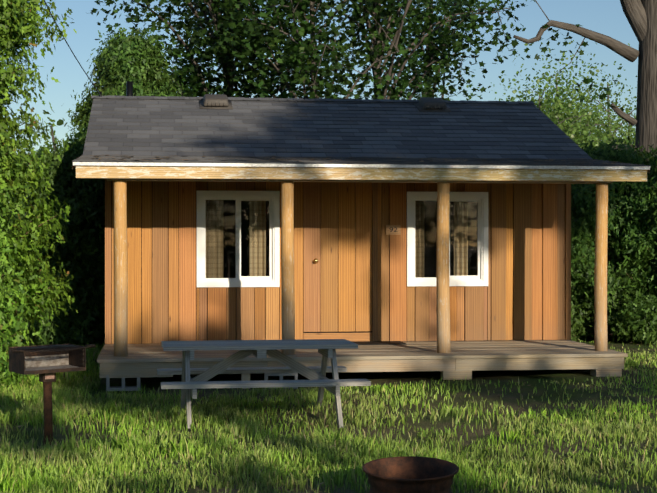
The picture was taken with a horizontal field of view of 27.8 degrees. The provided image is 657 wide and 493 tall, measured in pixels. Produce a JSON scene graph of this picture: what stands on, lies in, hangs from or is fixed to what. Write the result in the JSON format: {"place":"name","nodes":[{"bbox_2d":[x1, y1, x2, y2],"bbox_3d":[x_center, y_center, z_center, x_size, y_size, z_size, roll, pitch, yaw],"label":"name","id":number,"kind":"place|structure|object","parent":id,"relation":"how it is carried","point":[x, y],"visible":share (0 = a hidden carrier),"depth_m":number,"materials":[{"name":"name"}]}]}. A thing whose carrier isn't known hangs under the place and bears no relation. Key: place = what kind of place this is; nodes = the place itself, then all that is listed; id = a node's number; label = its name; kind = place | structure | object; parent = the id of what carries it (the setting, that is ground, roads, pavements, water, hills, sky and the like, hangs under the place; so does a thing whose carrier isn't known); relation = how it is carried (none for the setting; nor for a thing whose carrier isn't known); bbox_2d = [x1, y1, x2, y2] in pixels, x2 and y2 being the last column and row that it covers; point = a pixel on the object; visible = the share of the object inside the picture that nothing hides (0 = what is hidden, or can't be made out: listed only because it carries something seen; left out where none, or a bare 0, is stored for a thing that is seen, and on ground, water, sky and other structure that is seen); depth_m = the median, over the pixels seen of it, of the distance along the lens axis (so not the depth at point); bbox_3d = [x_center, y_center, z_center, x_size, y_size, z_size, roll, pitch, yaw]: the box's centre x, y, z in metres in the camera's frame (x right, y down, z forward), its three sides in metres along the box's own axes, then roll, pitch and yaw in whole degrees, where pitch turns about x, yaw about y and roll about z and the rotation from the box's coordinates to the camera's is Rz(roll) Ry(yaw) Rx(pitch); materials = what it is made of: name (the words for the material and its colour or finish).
{"place":"outdoors","nodes":[
{"label":"outdoors","id":0,"kind":"place"},
{"bbox_2d":[250,201,265,275],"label":"window curtains","id":1,"kind":"object","parent":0,"point":[255,239],"depth_m":17.92,"materials":[{"name":"beige fabric"}]},
{"bbox_2d":[0,0,638,154],"label":"sky","id":2,"kind":"structure","parent":0,"point":[606,17],"materials":[{"name":"blue"}]},
{"bbox_2d":[0,333,656,492],"bbox_3d":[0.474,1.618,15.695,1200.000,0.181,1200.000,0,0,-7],"label":"ground","id":3,"kind":"structure","parent":0,"point":[512,397],"depth_m":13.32,"materials":[{"name":"green plant"}]},
{"bbox_2d":[0,0,77,390],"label":"cedar","id":4,"kind":"object","parent":3,"relation":"on","point":[15,31],"depth_m":15.58,"materials":[{"name":"green plant"}]},
{"bbox_2d":[8,344,95,445],"bbox_3d":[-2.350,1.273,11.125,0.727,0.897,0.421,-1,1,-31],"label":"pedestal grill","id":5,"kind":"object","parent":3,"relation":"on","point":[46,363],"visible":1,"depth_m":11.11,"materials":[{"name":"metal"}]},
{"bbox_2d":[2,121,104,348],"bbox_3d":[-4.348,-0.076,21.830,3.052,3.688,3.024,0,0,-7],"label":"hedge","id":6,"kind":"object","parent":3,"relation":"on","point":[84,199],"depth_m":21.01,"materials":[{"name":"green plant"}]},
{"bbox_2d":[60,25,186,152],"bbox_3d":[-3.722,-1.107,25.025,3.588,6.017,3.875,0,0,-7],"label":"cedar","id":7,"kind":"object","parent":3,"relation":"on","point":[120,60],"depth_m":24.64,"materials":[{"name":"green plant"}]},
{"bbox_2d":[106,373,297,390],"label":"concrete blocks","id":8,"kind":"structure","parent":3,"relation":"on","point":[132,388],"depth_m":15.36,"materials":[{"name":"grey concrete"}]},
{"bbox_2d":[71,0,362,98],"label":"maple tree","id":9,"kind":"object","parent":3,"relation":"on","point":[189,84],"depth_m":28.15,"materials":[{"name":"green plant"}]},
{"bbox_2d":[157,339,370,427],"bbox_3d":[-0.680,1.337,12.945,1.930,0.799,1.580,0,0,-9],"label":"picnic table","id":10,"kind":"object","parent":3,"relation":"on","point":[188,386],"visible":0.88,"depth_m":12.71,"materials":[{"name":"grey wood"}]},
{"bbox_2d":[183,0,430,99],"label":"maple tree","id":11,"kind":"object","parent":3,"relation":"on","point":[287,58],"depth_m":26.40,"materials":[{"name":"green plant"}]},
{"bbox_2d":[111,181,515,343],"bbox_3d":[-0.190,-0.304,20.984,6.370,3.920,6.030,0,0,-7],"label":"cabin shell","id":12,"kind":"object","parent":3,"relation":"on","point":[472,238],"depth_m":19.41},
{"bbox_2d":[44,0,101,96],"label":"service wire","id":13,"kind":"object","parent":12,"relation":"attached to","point":[100,94],"visible":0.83,"depth_m":17.11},
{"bbox_2d":[126,81,132,95],"bbox_3d":[-3.179,-2.290,21.216,0.180,0.690,0.180,0,0,-7],"label":"vent pipe","id":14,"kind":"object","parent":12,"relation":"on","point":[129,88],"visible":0.21,"depth_m":21.18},
{"bbox_2d":[199,94,232,108],"bbox_3d":[-1.730,-2.236,20.374,0.500,0.134,0.500,0,20,-7],"label":"roof vent","id":15,"kind":"object","parent":12,"relation":"on","point":[214,101],"visible":1,"depth_m":20.22,"materials":[{"name":"plastic"}]},
{"bbox_2d":[196,191,279,286],"bbox_3d":[-1.212,-0.101,17.796,1.110,1.290,0.095,0,0,-7],"label":"window frame","id":16,"kind":"object","parent":12,"relation":"attached to","point":[272,279],"visible":0.96,"depth_m":17.79,"materials":[{"name":"white wood"}]},
{"bbox_2d":[206,200,268,277],"bbox_3d":[-1.221,-0.101,17.820,0.858,1.050,0.015,0,0,-7],"label":"window glass","id":17,"kind":"object","parent":16,"relation":"in","point":[220,238],"visible":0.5,"depth_m":17.79,"materials":[{"name":"clear glass"}]},
{"bbox_2d":[105,179,570,343],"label":"cabin wall","id":18,"kind":"structure","parent":12,"relation":"attached to","point":[525,294],"depth_m":18.04,"materials":[{"name":"brown wood"}]},
{"bbox_2d":[303,182,377,340],"bbox_3d":[0.161,0.048,17.980,1.010,2.490,0.080,0,0,-7],"label":"cabin door","id":19,"kind":"structure","parent":12,"relation":"in","point":[341,246],"depth_m":17.95,"materials":[{"name":"brown wood"}]},
{"bbox_2d":[91,154,614,163],"bbox_3d":[0.304,-1.119,16.957,6.918,0.228,2.308,0,0,-7],"label":"roof debris","id":20,"kind":"object","parent":12,"relation":"on","point":[485,158],"visible":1,"depth_m":17.04,"materials":[{"name":"brown plant"}]},
{"bbox_2d":[72,155,649,172],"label":"cabin roof deck","id":21,"kind":"structure","parent":12,"relation":"on","point":[74,166],"depth_m":16.16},
{"bbox_2d":[72,95,650,165],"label":"cabin roof shingles","id":22,"kind":"object","parent":21,"relation":"on","point":[243,130],"visible":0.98,"depth_m":19.15,"materials":[{"name":"grey"}]},
{"bbox_2d":[76,165,646,183],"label":"porch beam","id":23,"kind":"structure","parent":12,"relation":"attached to","point":[333,174],"depth_m":15.89,"materials":[{"name":"wood"}]},
{"bbox_2d":[73,162,649,169],"bbox_3d":[0.489,-0.963,15.870,6.975,0.038,0.044,0,0,-7],"label":"roof drip edge","id":24,"kind":"object","parent":12,"relation":"attached to","point":[352,165],"visible":1,"depth_m":15.83,"materials":[{"name":"metal"}]},
{"bbox_2d":[386,225,400,234],"bbox_3d":[0.880,-0.227,18.030,0.200,0.130,0.018,0,0,-7],"label":"number plate","id":25,"kind":"object","parent":12,"relation":"attached to","point":[392,232],"visible":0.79,"depth_m":18.02,"materials":[{"name":"brown wood"}]},
{"bbox_2d":[414,97,450,111],"bbox_3d":[1.633,-2.237,20.805,0.500,0.134,0.500,0,20,-7],"label":"roof vent","id":26,"kind":"object","parent":12,"relation":"on","point":[430,104],"visible":1,"depth_m":20.65,"materials":[{"name":"plastic"}]},
{"bbox_2d":[407,192,487,285],"bbox_3d":[1.625,-0.102,18.160,1.130,1.290,0.095,0,0,-7],"label":"window frame","id":27,"kind":"object","parent":12,"relation":"attached to","point":[480,278],"visible":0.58,"depth_m":18.15,"materials":[{"name":"white wood"}]},
{"bbox_2d":[415,201,477,276],"bbox_3d":[1.615,-0.102,18.184,0.878,1.050,0.015,0,0,-7],"label":"window glass","id":28,"kind":"object","parent":27,"relation":"in","point":[425,234],"visible":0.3,"depth_m":18.14,"materials":[{"name":"clear glass"}]},
{"bbox_2d":[0,119,630,277],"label":"tree line","id":29,"kind":"object","parent":3,"relation":"on","point":[59,121],"depth_m":59.62,"materials":[{"name":"green plant"}]},
{"bbox_2d":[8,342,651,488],"bbox_3d":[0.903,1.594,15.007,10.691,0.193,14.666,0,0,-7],"label":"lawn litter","id":30,"kind":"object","parent":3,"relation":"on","point":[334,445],"visible":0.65,"depth_m":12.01,"materials":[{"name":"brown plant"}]},
{"bbox_2d":[97,340,627,388],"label":"porch deck","id":31,"kind":"structure","parent":3,"relation":"on","point":[462,360],"depth_m":15.92,"materials":[{"name":"brown wood"}]},
{"bbox_2d":[114,180,127,356],"bbox_3d":[-2.462,0.219,15.730,0.168,2.162,0.170,0,0,-7],"label":"porch post","id":32,"kind":"object","parent":31,"relation":"on","point":[120,280],"visible":0.88,"depth_m":15.66,"materials":[{"name":"brown wood"}]},
{"bbox_2d":[281,181,294,354],"bbox_3d":[-0.488,0.218,15.979,0.170,2.162,0.169,0,0,-7],"label":"porch post","id":33,"kind":"object","parent":31,"relation":"on","point":[287,268],"visible":0.85,"depth_m":15.91,"materials":[{"name":"brown wood"}]},
{"bbox_2d":[351,341,406,344],"bbox_3d":[0.637,1.286,17.691,0.730,0.012,0.480,0,0,-7],"label":"door mat","id":34,"kind":"object","parent":31,"relation":"on","point":[379,343],"depth_m":17.69,"materials":[{"name":"black rubber"}]},
{"bbox_2d":[436,182,450,352],"bbox_3d":[1.406,0.217,16.223,0.174,2.162,0.171,0,0,-7],"label":"porch post","id":35,"kind":"object","parent":31,"relation":"on","point":[442,284],"visible":0.96,"depth_m":16.16,"materials":[{"name":"brown wood"}]},
{"bbox_2d":[594,183,607,350],"bbox_3d":[3.385,0.217,16.480,0.165,2.161,0.164,0,0,-7],"label":"porch post","id":36,"kind":"object","parent":31,"relation":"on","point":[600,291],"visible":0.94,"depth_m":16.41,"materials":[{"name":"brown wood"}]},
{"bbox_2d":[266,0,540,99],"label":"maple tree","id":37,"kind":"object","parent":3,"relation":"on","point":[445,39],"depth_m":27.89,"materials":[{"name":"green plant"}]},
{"bbox_2d":[362,456,458,492],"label":"fire ring","id":38,"kind":"object","parent":3,"relation":"on","point":[408,474],"visible":1,"depth_m":8.71,"materials":[{"name":"brown metal"}]},
{"bbox_2d":[325,0,506,100],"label":"maple tree","id":39,"kind":"object","parent":3,"relation":"on","point":[438,6],"depth_m":31.51,"materials":[{"name":"green plant"}]},
{"bbox_2d":[445,41,629,151],"bbox_3d":[6.218,-2.185,38.914,6.577,7.799,5.838,0,0,-7],"label":"poplar tree","id":40,"kind":"object","parent":3,"relation":"on","point":[570,133],"depth_m":38.39,"materials":[{"name":"green plant"}]},
{"bbox_2d":[480,25,635,149],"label":"poplar tree","id":41,"kind":"object","parent":3,"relation":"on","point":[583,104],"depth_m":45.68,"materials":[{"name":"green plant"}]},
{"bbox_2d":[513,0,656,169],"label":"snag tree","id":42,"kind":"object","parent":3,"relation":"on","point":[641,16],"depth_m":25.66,"materials":[{"name":"brown wood"}]},
{"bbox_2d":[545,61,636,149],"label":"poplar tree","id":43,"kind":"object","parent":3,"relation":"on","point":[626,128],"depth_m":50.00,"materials":[{"name":"green plant"}]},
{"bbox_2d":[571,130,656,342],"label":"hedge","id":44,"kind":"object","parent":3,"relation":"on","point":[583,210],"depth_m":22.63,"materials":[{"name":"green plant"}]},
{"bbox_2d":[608,137,656,344],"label":"cedar","id":45,"kind":"object","parent":3,"relation":"on","point":[643,328],"depth_m":21.99,"materials":[{"name":"green plant"}]},
{"bbox_2d":[454,202,467,275],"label":"window curtains","id":46,"kind":"object","parent":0,"point":[460,212],"depth_m":18.28,"materials":[{"name":"beige fabric"}]}
]}

